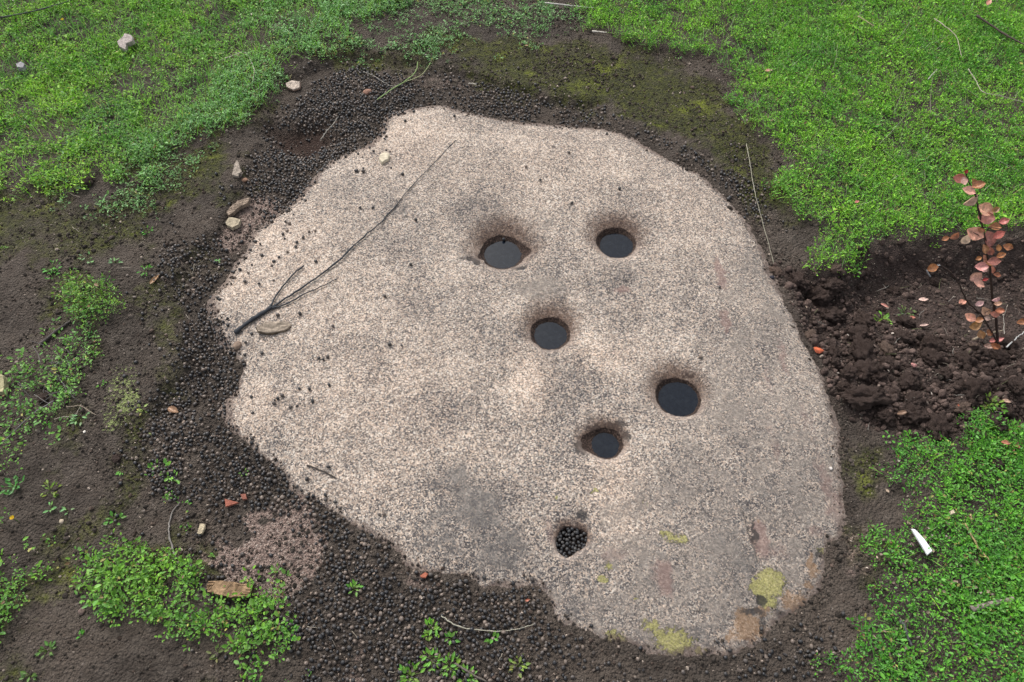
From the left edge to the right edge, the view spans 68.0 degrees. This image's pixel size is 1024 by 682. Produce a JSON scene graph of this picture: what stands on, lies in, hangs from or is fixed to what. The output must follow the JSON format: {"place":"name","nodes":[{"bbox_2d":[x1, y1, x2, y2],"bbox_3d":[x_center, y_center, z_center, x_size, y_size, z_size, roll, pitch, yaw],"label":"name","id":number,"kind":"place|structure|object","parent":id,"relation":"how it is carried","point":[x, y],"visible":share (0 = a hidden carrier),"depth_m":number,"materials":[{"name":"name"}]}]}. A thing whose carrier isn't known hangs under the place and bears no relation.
{"place":"outdoors","nodes":[
{"label":"outdoors","id":0,"kind":"place"},
{"bbox_2d":[0,0,1023,681],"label":"ground","id":1,"kind":"structure","parent":0,"point":[874,506],"depth_m":2.02,"materials":[{"name":"soil"}]},
{"bbox_2d":[0,374,8,395],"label":"stone chip","id":2,"kind":"object","parent":1,"relation":"on","point":[4,384],"visible":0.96,"depth_m":1.85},
{"bbox_2d":[0,475,24,494],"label":"seedling","id":3,"kind":"object","parent":1,"relation":"on","point":[7,480],"visible":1,"depth_m":1.72,"materials":[{"name":"green plant"}]},
{"bbox_2d":[16,62,26,71],"bbox_3d":[-1.666,-0.930,2.576,0.027,0.018,0.039,-38,63,-23],"label":"stone chip","id":4,"kind":"object","parent":1,"relation":"on","point":[21,66],"visible":1,"depth_m":2.57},
{"bbox_2d":[19,671,36,681],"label":"seedling","id":5,"kind":"object","parent":1,"relation":"on","point":[23,673],"visible":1,"depth_m":1.48,"materials":[{"name":"green plant"}]},
{"bbox_2d":[0,507,58,642],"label":"weed patch","id":6,"kind":"object","parent":1,"relation":"on","point":[6,593],"visible":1,"depth_m":1.58,"materials":[{"name":"green plant"}]},
{"bbox_2d":[0,0,71,17],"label":"twig","id":7,"kind":"object","parent":1,"relation":"on","point":[32,11],"visible":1,"depth_m":2.74,"materials":[{"name":"wood"}]},
{"bbox_2d":[37,392,48,402],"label":"soil clod","id":8,"kind":"object","parent":1,"relation":"on","point":[43,396],"visible":0.94,"depth_m":1.84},
{"bbox_2d":[35,641,56,659],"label":"seedling","id":9,"kind":"object","parent":1,"relation":"on","point":[41,649],"visible":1,"depth_m":1.51,"materials":[{"name":"green plant"}]},
{"bbox_2d":[40,480,61,496],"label":"seedling","id":10,"kind":"object","parent":1,"relation":"on","point":[54,494],"visible":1,"depth_m":1.71,"materials":[{"name":"green plant"}]},
{"bbox_2d":[0,316,104,470],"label":"weed patch","id":11,"kind":"object","parent":1,"relation":"on","point":[65,373],"visible":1,"depth_m":1.86,"materials":[{"name":"green plant"}]},
{"bbox_2d":[39,320,70,344],"bbox_3d":[-1.179,-0.023,1.958,0.012,0.012,0.092,30,60,19],"label":"twig","id":12,"kind":"object","parent":1,"relation":"on","point":[49,336],"visible":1,"depth_m":1.95,"materials":[{"name":"wood"}]},
{"bbox_2d":[69,408,89,425],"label":"seedling","id":13,"kind":"object","parent":1,"relation":"on","point":[72,419],"visible":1,"depth_m":1.81,"materials":[{"name":"green plant"}]},
{"bbox_2d":[81,176,94,186],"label":"soil clod","id":14,"kind":"object","parent":1,"relation":"on","point":[86,180],"visible":1,"depth_m":2.26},
{"bbox_2d":[51,268,125,333],"bbox_3d":[-1.120,-0.132,1.997,0.209,0.070,0.157,37,63,23],"label":"weed patch","id":15,"kind":"object","parent":1,"relation":"on","point":[76,292],"visible":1,"depth_m":1.99,"materials":[{"name":"green plant"}]},
{"bbox_2d":[103,511,126,524],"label":"seedling","id":16,"kind":"object","parent":1,"relation":"on","point":[111,514],"visible":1,"depth_m":1.68,"materials":[{"name":"green plant"}]},
{"bbox_2d":[111,453,120,462],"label":"soil clod","id":17,"kind":"object","parent":1,"relation":"on","point":[116,457],"visible":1,"depth_m":1.76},
{"bbox_2d":[117,33,135,52],"bbox_3d":[-1.347,-1.039,2.648,0.058,0.021,0.081,0,67,0],"label":"stone chip","id":18,"kind":"object","parent":1,"relation":"on","point":[126,41],"visible":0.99,"depth_m":2.64,"materials":[{"name":"stone"}]},
{"bbox_2d":[144,458,191,530],"bbox_3d":[-0.756,0.337,1.696,0.063,0.045,0.190,-36,62,-22],"label":"weed patch","id":19,"kind":"object","parent":1,"relation":"on","point":[167,464],"visible":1,"depth_m":1.71,"materials":[{"name":"green plant"}]},
{"bbox_2d":[168,502,179,557],"bbox_3d":[-0.744,0.416,1.664,0.024,0.012,0.136,-10,56,-7],"label":"twig","id":20,"kind":"object","parent":1,"relation":"on","point":[170,541],"visible":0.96,"depth_m":1.66,"materials":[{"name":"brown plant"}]},
{"bbox_2d":[65,528,289,657],"bbox_3d":[-0.711,0.516,1.562,0.509,0.057,0.192,14,56,10],"label":"clover patch","id":21,"kind":"object","parent":1,"relation":"on","point":[117,570],"visible":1,"depth_m":1.56,"materials":[{"name":"green plant"}]},
{"bbox_2d":[197,524,205,534],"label":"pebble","id":22,"kind":"object","parent":1,"relation":"on","point":[202,529],"visible":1,"depth_m":1.66,"materials":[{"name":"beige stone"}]},
{"bbox_2d":[206,643,228,662],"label":"seedling","id":23,"kind":"object","parent":1,"relation":"on","point":[219,651],"visible":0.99,"depth_m":1.51,"materials":[{"name":"green plant"}]},
{"bbox_2d":[206,581,255,598],"bbox_3d":[-0.586,0.516,1.577,0.100,0.021,0.036,1,61,-1],"label":"bark chunk","id":24,"kind":"object","parent":1,"relation":"on","point":[218,588],"visible":0.91,"depth_m":1.57,"materials":[{"name":"wood"}]},
{"bbox_2d":[225,499,238,507],"bbox_3d":[-0.631,0.365,1.698,0.035,0.009,0.017,11,56,7],"label":"terracotta shard","id":25,"kind":"object","parent":1,"relation":"on","point":[228,503],"visible":1,"depth_m":1.70,"materials":[{"name":"ceramic"}]},
{"bbox_2d":[226,217,240,229],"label":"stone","id":26,"kind":"object","parent":1,"relation":"on","point":[232,223],"visible":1,"depth_m":2.20,"materials":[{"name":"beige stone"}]},
{"bbox_2d":[232,160,242,177],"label":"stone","id":27,"kind":"object","parent":1,"relation":"on","point":[236,172],"visible":1,"depth_m":2.30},
{"bbox_2d":[226,198,250,217],"bbox_3d":[-0.807,-0.398,2.237,0.031,0.016,0.091,37,63,23],"label":"bark piece","id":28,"kind":"object","parent":1,"relation":"on","point":[234,209],"visible":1,"depth_m":2.23,"materials":[{"name":"wood"}]},
{"bbox_2d":[222,565,311,681],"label":"weed patch","id":29,"kind":"object","parent":1,"relation":"on","point":[265,628],"visible":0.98,"depth_m":1.52,"materials":[{"name":"green plant"}]},
{"bbox_2d":[0,0,582,224],"bbox_3d":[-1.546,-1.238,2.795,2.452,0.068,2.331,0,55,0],"label":"ground cover","id":30,"kind":"object","parent":1,"relation":"on","point":[134,147],"visible":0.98,"depth_m":2.57,"materials":[{"name":"green plant"}]},
{"bbox_2d":[286,80,300,90],"bbox_3d":[-0.741,-0.863,2.566,0.052,0.012,0.040,0,67,0],"label":"wood chip","id":31,"kind":"object","parent":1,"relation":"on","point":[291,85],"visible":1,"depth_m":2.56,"materials":[{"name":"wood"}]},
{"bbox_2d":[346,579,362,596],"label":"seedling","id":32,"kind":"object","parent":1,"relation":"on","point":[355,585],"visible":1,"depth_m":1.58,"materials":[{"name":"green plant"}]},
{"bbox_2d":[398,661,425,681],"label":"seedling","id":33,"kind":"object","parent":1,"relation":"on","point":[405,669],"visible":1,"depth_m":1.49,"materials":[{"name":"green plant"}]},
{"bbox_2d":[420,646,442,671],"bbox_3d":[-0.159,0.630,1.504,0.049,0.015,0.044,39,63,24],"label":"seedling","id":34,"kind":"object","parent":1,"relation":"on","point":[431,652],"visible":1,"depth_m":1.50,"materials":[{"name":"green plant"}]},
{"bbox_2d":[421,617,441,640],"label":"seedling","id":35,"kind":"object","parent":1,"relation":"on","point":[431,622],"visible":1,"depth_m":1.53,"materials":[{"name":"green plant"}]},
{"bbox_2d":[440,651,460,676],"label":"seedling","id":36,"kind":"object","parent":1,"relation":"on","point":[458,661],"visible":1,"depth_m":1.50,"materials":[{"name":"green plant"}]},
{"bbox_2d":[444,631,460,644],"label":"seedling","id":37,"kind":"object","parent":1,"relation":"on","point":[450,634],"visible":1,"depth_m":1.52,"materials":[{"name":"green plant"}]},
{"bbox_2d":[457,664,477,681],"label":"seedling","id":38,"kind":"object","parent":1,"relation":"on","point":[468,679],"visible":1,"depth_m":1.48,"materials":[{"name":"green plant"}]},
{"bbox_2d":[454,662,486,681],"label":"twig","id":39,"kind":"object","parent":1,"relation":"on","point":[466,670],"visible":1,"depth_m":1.48,"materials":[{"name":"wood"}]},
{"bbox_2d":[110,48,840,681],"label":"gravel","id":40,"kind":"object","parent":1,"relation":"on","point":[226,358],"visible":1,"depth_m":1.79,"materials":[{"name":"gravel"}]},
{"bbox_2d":[377,62,430,99],"bbox_3d":[-0.359,-0.881,2.566,0.053,0.012,0.259,26,59,17],"label":"stalk","id":41,"kind":"object","parent":40,"relation":"on","point":[405,80],"visible":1,"depth_m":2.57,"materials":[{"name":"plant"}]},
{"bbox_2d":[441,616,533,631],"bbox_3d":[-0.051,0.575,1.533,0.190,0.005,0.022,4,55,3],"label":"stalk","id":42,"kind":"object","parent":1,"relation":"on","point":[479,629],"visible":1,"depth_m":1.53,"materials":[{"name":"plant"}]},
{"bbox_2d":[0,0,1020,681],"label":"soil crumbs","id":43,"kind":"object","parent":1,"relation":"on","point":[292,550],"visible":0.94,"depth_m":1.97,"materials":[{"name":"soil"}]},
{"bbox_2d":[0,0,1023,679],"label":"grass","id":44,"kind":"structure","parent":1,"relation":"on","point":[178,106],"depth_m":2.56,"materials":[{"name":"green plant"}]},
{"bbox_2d":[6,0,1017,657],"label":"leaf litter","id":45,"kind":"object","parent":1,"relation":"on","point":[874,468],"visible":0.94,"depth_m":1.62,"materials":[{"name":"plant"}]},
{"bbox_2d":[508,654,530,678],"bbox_3d":[0.015,0.641,1.498,0.045,0.018,0.048,0,55,0],"label":"seedling","id":46,"kind":"object","parent":1,"relation":"on","point":[523,666],"visible":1,"depth_m":1.50,"materials":[{"name":"green plant"}]},
{"bbox_2d":[204,105,846,656],"bbox_3d":[-0.015,-0.062,2.009,1.668,0.092,1.794,0,55,0],"label":"boulder","id":47,"kind":"object","parent":1,"relation":"on","point":[464,425],"visible":0.92,"depth_m":1.86,"materials":[{"name":"stone"}]},
{"bbox_2d":[256,321,290,334],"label":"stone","id":48,"kind":"object","parent":47,"relation":"on","point":[271,328],"visible":1,"depth_m":1.95,"materials":[{"name":"stone"}]},
{"bbox_2d":[234,140,455,333],"bbox_3d":[-0.410,-0.301,2.141,0.110,0.025,0.909,32,61,21],"label":"twig","id":49,"kind":"object","parent":47,"relation":"on","point":[237,330],"visible":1,"depth_m":2.01,"materials":[{"name":"wood"}]},
{"bbox_2d":[379,152,389,164],"bbox_3d":[-0.390,-0.558,2.313,0.032,0.012,0.050,0,55,0],"label":"stone chip","id":50,"kind":"object","parent":47,"relation":"on","point":[384,157],"visible":1,"depth_m":2.31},
{"bbox_2d":[484,241,521,268],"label":"water pool","id":51,"kind":"structure","parent":47,"relation":"in","point":[504,254],"depth_m":2.13,"materials":[{"name":"liquid"}]},
{"bbox_2d":[534,322,566,348],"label":"water pool","id":52,"kind":"structure","parent":47,"relation":"in","point":[549,335],"depth_m":1.96,"materials":[{"name":"liquid"}]},
{"bbox_2d":[591,433,618,457],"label":"water pool","id":53,"kind":"structure","parent":47,"relation":"in","point":[605,445],"depth_m":1.77,"materials":[{"name":"liquid"}]},
{"bbox_2d":[600,233,632,257],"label":"water pool","id":54,"kind":"structure","parent":47,"relation":"in","point":[615,245],"depth_m":2.14,"materials":[{"name":"liquid"}]},
{"bbox_2d":[658,382,697,415],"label":"water pool","id":55,"kind":"structure","parent":47,"relation":"in","point":[677,399],"depth_m":1.85,"materials":[{"name":"liquid"}]},
{"bbox_2d":[746,144,773,263],"bbox_3d":[0.721,-0.414,2.226,0.012,0.009,0.491,1,55,1],"label":"stalk","id":56,"kind":"object","parent":1,"relation":"on","point":[756,198],"visible":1,"depth_m":2.24,"materials":[{"name":"plant"}]},
{"bbox_2d":[769,266,783,275],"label":"soil clod","id":57,"kind":"object","parent":1,"relation":"on","point":[774,270],"visible":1,"depth_m":2.08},
{"bbox_2d":[569,0,1023,277],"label":"ground cover","id":58,"kind":"object","parent":1,"relation":"on","point":[854,149],"visible":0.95,"depth_m":2.49,"materials":[{"name":"green plant"}]},
{"bbox_2d":[976,14,1023,44],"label":"twig","id":59,"kind":"object","parent":58,"relation":"on","point":[991,25],"visible":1,"depth_m":2.68,"materials":[{"name":"wood"}]},
{"bbox_2d":[789,271,810,289],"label":"soil clod","id":60,"kind":"object","parent":1,"relation":"on","point":[799,280],"visible":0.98,"depth_m":2.06,"materials":[{"name":"soil"}]},
{"bbox_2d":[805,329,815,338],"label":"soil clod","id":61,"kind":"object","parent":1,"relation":"on","point":[808,333],"visible":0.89,"depth_m":1.95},
{"bbox_2d":[805,286,836,305],"bbox_3d":[0.843,-0.123,2.077,0.089,0.057,0.061,-2,55,-1],"label":"soil clod","id":62,"kind":"object","parent":1,"relation":"on","point":[821,297],"visible":0.91,"depth_m":2.06,"materials":[{"name":"soil"}]},
{"bbox_2d":[818,305,846,324],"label":"soil clod","id":63,"kind":"object","parent":1,"relation":"on","point":[834,315],"visible":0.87,"depth_m":2.04,"materials":[{"name":"soil"}]},
{"bbox_2d":[820,276,846,294],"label":"soil clod","id":64,"kind":"object","parent":1,"relation":"on","point":[835,285],"visible":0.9,"depth_m":2.06,"materials":[{"name":"soil"}]},
{"bbox_2d":[828,344,841,357],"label":"soil clod","id":65,"kind":"object","parent":1,"relation":"on","point":[835,351],"visible":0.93,"depth_m":1.92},
{"bbox_2d":[829,263,842,272],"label":"soil clod","id":66,"kind":"object","parent":1,"relation":"on","point":[835,268],"visible":0.98,"depth_m":2.07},
{"bbox_2d":[831,357,840,366],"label":"soil clod","id":67,"kind":"object","parent":1,"relation":"on","point":[835,361],"visible":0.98,"depth_m":1.89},
{"bbox_2d":[836,380,850,391],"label":"soil clod","id":68,"kind":"object","parent":1,"relation":"on","point":[842,386],"visible":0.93,"depth_m":1.85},
{"bbox_2d":[837,365,858,380],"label":"soil clod","id":69,"kind":"object","parent":1,"relation":"on","point":[848,373],"visible":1,"depth_m":1.86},
{"bbox_2d":[846,324,869,341],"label":"soil clod","id":70,"kind":"object","parent":1,"relation":"on","point":[862,330],"visible":0.68,"depth_m":2.00,"materials":[{"name":"soil"}]},
{"bbox_2d":[850,332,877,361],"bbox_3d":[0.896,0.025,1.936,0.069,0.059,0.105,-6,75,-21],"label":"soil clod","id":71,"kind":"object","parent":1,"relation":"on","point":[861,347],"visible":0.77,"depth_m":1.92,"materials":[{"name":"soil"}]},
{"bbox_2d":[855,311,874,328],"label":"soil clod","id":72,"kind":"object","parent":1,"relation":"on","point":[867,320],"visible":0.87,"depth_m":2.04,"materials":[{"name":"soil"}]},
{"bbox_2d":[837,384,893,410],"bbox_3d":[0.847,0.134,1.821,0.122,0.063,0.075,-13,56,-9],"label":"soil clod","id":73,"kind":"object","parent":1,"relation":"on","point":[862,397],"visible":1,"depth_m":1.80,"materials":[{"name":"soil"}]},
{"bbox_2d":[853,358,878,381],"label":"soil clod","id":74,"kind":"object","parent":1,"relation":"on","point":[867,368],"visible":0.78,"depth_m":1.88,"materials":[{"name":"soil"}]},
{"bbox_2d":[871,371,889,383],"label":"soil clod","id":75,"kind":"object","parent":1,"relation":"on","point":[878,376],"visible":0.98,"depth_m":1.87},
{"bbox_2d":[874,311,892,324],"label":"seedling","id":76,"kind":"object","parent":1,"relation":"on","point":[886,316],"visible":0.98,"depth_m":2.07,"materials":[{"name":"green plant"}]},
{"bbox_2d":[877,355,893,366],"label":"soil clod","id":77,"kind":"object","parent":1,"relation":"on","point":[888,359],"visible":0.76,"depth_m":1.91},
{"bbox_2d":[876,408,897,422],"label":"soil clod","id":78,"kind":"object","parent":1,"relation":"on","point":[885,415],"visible":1,"depth_m":1.79,"materials":[{"name":"soil"}]},
{"bbox_2d":[879,340,894,355],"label":"soil clod","id":79,"kind":"object","parent":1,"relation":"on","point":[886,348],"visible":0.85,"depth_m":1.95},
{"bbox_2d":[885,286,901,294],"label":"soil clod","id":80,"kind":"object","parent":1,"relation":"on","point":[897,290],"visible":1,"depth_m":2.14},
{"bbox_2d":[887,388,904,400],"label":"soil clod","id":81,"kind":"object","parent":1,"relation":"on","point":[897,392],"visible":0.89,"depth_m":1.83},
{"bbox_2d":[772,237,1023,441],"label":"soil crumbs","id":82,"kind":"object","parent":1,"relation":"on","point":[815,340],"visible":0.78,"depth_m":1.95,"materials":[{"name":"soil"}]},
{"bbox_2d":[891,330,915,343],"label":"soil clod","id":83,"kind":"object","parent":1,"relation":"on","point":[904,336],"visible":0.96,"depth_m":1.98,"materials":[{"name":"soil"}]},
{"bbox_2d":[896,315,916,328],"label":"soil clod","id":84,"kind":"object","parent":1,"relation":"on","point":[907,322],"visible":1,"depth_m":2.04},
{"bbox_2d":[898,370,919,390],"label":"soil clod","id":85,"kind":"object","parent":1,"relation":"on","point":[908,380],"visible":0.95,"depth_m":1.86,"materials":[{"name":"soil"}]},
{"bbox_2d":[902,390,923,405],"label":"soil clod","id":86,"kind":"object","parent":1,"relation":"on","point":[912,394],"visible":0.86,"depth_m":1.82,"materials":[{"name":"soil"}]},
{"bbox_2d":[897,402,930,425],"bbox_3d":[0.958,0.177,1.814,0.075,0.053,0.066,11,56,8],"label":"soil clod","id":87,"kind":"object","parent":1,"relation":"on","point":[916,414],"visible":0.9,"depth_m":1.80,"materials":[{"name":"soil"}]},
{"bbox_2d":[809,401,1023,681],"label":"ground cover","id":88,"kind":"object","parent":1,"relation":"on","point":[1003,563],"visible":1,"depth_m":1.59,"materials":[{"name":"green plant"}]},
{"bbox_2d":[899,620,912,645],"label":"twig","id":89,"kind":"object","parent":88,"relation":"on","point":[906,630],"visible":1,"depth_m":1.51,"materials":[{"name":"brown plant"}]},
{"bbox_2d":[911,529,931,554],"bbox_3d":[0.864,0.421,1.601,0.015,0.012,0.060,-17,57,-12],"label":"white shard","id":90,"kind":"object","parent":1,"relation":"on","point":[922,541],"visible":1,"depth_m":1.60,"materials":[{"name":"stone"}]},
{"bbox_2d":[921,331,945,352],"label":"soil clod","id":91,"kind":"object","parent":1,"relation":"on","point":[931,341],"visible":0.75,"depth_m":1.96,"materials":[{"name":"soil"}]},
{"bbox_2d":[920,347,950,367],"bbox_3d":[1.079,0.048,1.934,0.080,0.044,0.052,18,57,12],"label":"soil clod","id":92,"kind":"object","parent":1,"relation":"on","point":[930,357],"visible":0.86,"depth_m":1.93,"materials":[{"name":"soil"}]},
{"bbox_2d":[930,277,940,286],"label":"soil clod","id":93,"kind":"object","parent":1,"relation":"on","point":[934,281],"visible":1,"depth_m":2.16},
{"bbox_2d":[926,411,952,440],"bbox_3d":[0.999,0.203,1.783,0.057,0.049,0.073,-4,55,-2],"label":"soil clod","id":94,"kind":"object","parent":1,"relation":"on","point":[937,424],"visible":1,"depth_m":1.77,"materials":[{"name":"soil"}]},
{"bbox_2d":[938,366,954,379],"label":"soil clod","id":95,"kind":"object","parent":1,"relation":"on","point":[947,372],"visible":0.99,"depth_m":1.88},
{"bbox_2d":[952,577,966,590],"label":"soil clod","id":96,"kind":"object","parent":1,"relation":"on","point":[959,581],"visible":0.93,"depth_m":1.57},
{"bbox_2d":[954,401,971,414],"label":"soil clod","id":97,"kind":"object","parent":1,"relation":"on","point":[963,407],"visible":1,"depth_m":1.81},
{"bbox_2d":[954,351,977,367],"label":"soil clod","id":98,"kind":"object","parent":1,"relation":"on","point":[963,357],"visible":0.74,"depth_m":1.92,"materials":[{"name":"soil"}]},
{"bbox_2d":[959,377,989,398],"bbox_3d":[1.120,0.117,1.838,0.068,0.042,0.060,0,79,24],"label":"soil clod","id":99,"kind":"object","parent":1,"relation":"on","point":[975,387],"visible":1,"depth_m":1.83,"materials":[{"name":"soil"}]},
{"bbox_2d":[927,169,1023,348],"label":"sapling","id":100,"kind":"object","parent":1,"relation":"on","point":[987,210],"visible":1,"depth_m":1.67,"materials":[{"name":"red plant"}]},
{"bbox_2d":[979,367,996,377],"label":"soil clod","id":101,"kind":"object","parent":1,"relation":"on","point":[987,371],"visible":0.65,"depth_m":1.90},
{"bbox_2d":[968,597,1014,611],"bbox_3d":[0.976,0.535,1.546,0.097,0.018,0.017,-11,56,-8],"label":"stick","id":102,"kind":"object","parent":1,"relation":"on","point":[973,608],"visible":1,"depth_m":1.54,"materials":[{"name":"wood"}]},
{"bbox_2d":[980,392,1004,411],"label":"seedling","id":103,"kind":"object","parent":1,"relation":"on","point":[993,399],"visible":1,"depth_m":1.83,"materials":[{"name":"green plant"}]},
{"bbox_2d":[990,456,1004,469],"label":"soil clod","id":104,"kind":"object","parent":1,"relation":"on","point":[996,462],"visible":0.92,"depth_m":1.73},
{"bbox_2d":[988,413,1008,430],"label":"soil clod","id":105,"kind":"object","parent":1,"relation":"on","point":[997,423],"visible":0.88,"depth_m":1.77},
{"bbox_2d":[992,384,1004,392],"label":"soil clod","id":106,"kind":"object","parent":1,"relation":"on","point":[995,388],"visible":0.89,"depth_m":1.85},
{"bbox_2d":[990,348,1009,365],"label":"soil clod","id":107,"kind":"object","parent":1,"relation":"on","point":[1000,358],"visible":1,"depth_m":1.94,"materials":[{"name":"soil"}]},
{"bbox_2d":[1002,407,1014,417],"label":"soil clod","id":108,"kind":"object","parent":1,"relation":"on","point":[1010,412],"visible":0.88,"depth_m":1.81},
{"bbox_2d":[999,333,1018,350],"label":"soil clod","id":109,"kind":"object","parent":1,"relation":"on","point":[1006,341],"visible":0.8,"depth_m":1.97,"materials":[{"name":"soil"}]},
{"bbox_2d":[1008,348,1021,356],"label":"soil clod","id":110,"kind":"object","parent":1,"relation":"on","point":[1014,352],"visible":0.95,"depth_m":1.95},
{"bbox_2d":[1008,375,1023,395],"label":"soil clod","id":111,"kind":"object","parent":1,"relation":"on","point":[1016,384],"visible":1,"depth_m":1.84,"materials":[{"name":"soil"}]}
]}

